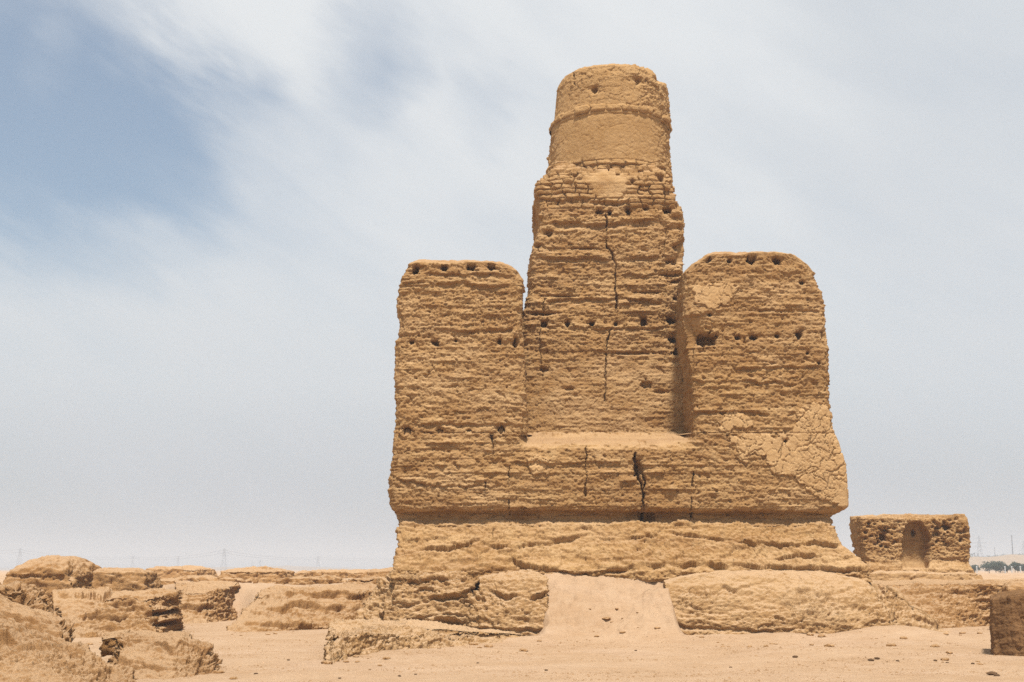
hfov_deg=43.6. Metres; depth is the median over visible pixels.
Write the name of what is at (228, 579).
earth lump
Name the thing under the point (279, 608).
earth bank
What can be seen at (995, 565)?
tree
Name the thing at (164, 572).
earth mound
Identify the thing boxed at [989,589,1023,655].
wall stump
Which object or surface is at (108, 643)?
earth slab
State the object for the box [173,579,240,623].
earth bank
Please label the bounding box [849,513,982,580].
niched ruin
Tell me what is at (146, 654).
rubble mound
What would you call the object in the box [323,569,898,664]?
earth platform
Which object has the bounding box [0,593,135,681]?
rubble mound
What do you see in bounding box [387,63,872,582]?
ruined stupa
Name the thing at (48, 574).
earth mound
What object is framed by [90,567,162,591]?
wall stump
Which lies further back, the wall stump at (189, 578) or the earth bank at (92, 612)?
the wall stump at (189, 578)
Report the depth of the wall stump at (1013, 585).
33.56 m
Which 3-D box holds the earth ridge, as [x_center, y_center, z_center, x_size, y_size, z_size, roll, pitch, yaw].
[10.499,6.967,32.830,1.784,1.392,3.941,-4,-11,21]
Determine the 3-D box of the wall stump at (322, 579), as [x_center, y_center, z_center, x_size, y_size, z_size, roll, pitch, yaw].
[-7.199,8.730,45.837,3.026,0.747,2.037,0,-10,0]
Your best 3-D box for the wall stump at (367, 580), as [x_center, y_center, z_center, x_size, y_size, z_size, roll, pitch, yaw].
[-4.421,7.904,41.178,2.399,0.651,1.635,0,-10,0]
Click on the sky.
(214, 214)
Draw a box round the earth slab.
[99,629,129,656]
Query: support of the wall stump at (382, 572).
on the ground
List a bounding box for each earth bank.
[49,586,185,637]
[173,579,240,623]
[226,583,376,631]
[872,578,1023,627]
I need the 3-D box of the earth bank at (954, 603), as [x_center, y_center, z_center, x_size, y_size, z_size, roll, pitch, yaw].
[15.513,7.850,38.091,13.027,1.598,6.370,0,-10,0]
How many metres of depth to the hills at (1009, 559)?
597.43 m
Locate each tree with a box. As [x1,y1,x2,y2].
[970,564,980,571]
[980,561,992,572]
[986,561,1005,572]
[1002,565,1012,572]
[1013,563,1021,570]
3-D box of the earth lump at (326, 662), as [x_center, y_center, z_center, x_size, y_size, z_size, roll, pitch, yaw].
[-3.130,5.447,21.645,0.214,0.096,0.172,-6,-12,31]
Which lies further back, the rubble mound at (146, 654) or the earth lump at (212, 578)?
the earth lump at (212, 578)
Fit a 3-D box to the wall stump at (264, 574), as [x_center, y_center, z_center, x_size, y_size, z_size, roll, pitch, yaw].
[-10.374,9.728,52.400,3.086,1.063,3.430,0,-10,0]
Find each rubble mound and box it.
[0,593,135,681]
[107,630,222,678]
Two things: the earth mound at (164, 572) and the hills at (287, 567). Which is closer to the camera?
the earth mound at (164, 572)
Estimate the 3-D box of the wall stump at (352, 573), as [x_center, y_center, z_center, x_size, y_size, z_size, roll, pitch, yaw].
[-7.673,10.948,58.843,4.763,0.923,4.335,0,-10,0]
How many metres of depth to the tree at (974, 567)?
221.08 m
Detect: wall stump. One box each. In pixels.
[0,580,50,611]
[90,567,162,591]
[160,577,182,584]
[177,575,216,580]
[217,565,296,582]
[274,574,347,584]
[294,569,370,577]
[343,576,383,584]
[365,567,393,577]
[989,580,1023,607]
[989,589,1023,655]
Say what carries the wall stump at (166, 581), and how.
on the ground
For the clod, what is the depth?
19.64 m
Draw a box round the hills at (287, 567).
[207,565,367,569]
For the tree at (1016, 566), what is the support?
on the ground
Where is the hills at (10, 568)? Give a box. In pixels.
[0,567,146,569]
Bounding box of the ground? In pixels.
[0,570,1023,681]
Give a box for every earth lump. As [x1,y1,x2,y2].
[198,576,208,580]
[206,576,218,580]
[218,577,236,581]
[234,578,245,582]
[321,660,332,663]
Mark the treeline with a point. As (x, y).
(988, 555)
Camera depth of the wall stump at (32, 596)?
20.87 m
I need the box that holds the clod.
[986,671,996,674]
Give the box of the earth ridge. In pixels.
[884,585,949,632]
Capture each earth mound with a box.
[2,555,101,604]
[146,565,217,578]
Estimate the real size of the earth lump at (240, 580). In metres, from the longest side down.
0.697 x 0.505 x 0.308 m
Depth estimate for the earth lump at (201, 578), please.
45.17 m
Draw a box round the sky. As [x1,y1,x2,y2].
[0,0,1023,568]
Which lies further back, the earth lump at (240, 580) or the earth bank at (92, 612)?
the earth lump at (240, 580)
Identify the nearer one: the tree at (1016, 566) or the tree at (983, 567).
the tree at (1016, 566)
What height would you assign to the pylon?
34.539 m
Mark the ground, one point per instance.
(570, 617)
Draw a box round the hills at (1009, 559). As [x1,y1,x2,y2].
[969,554,1023,570]
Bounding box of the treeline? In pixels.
[970,553,1022,556]
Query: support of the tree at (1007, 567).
on the ground

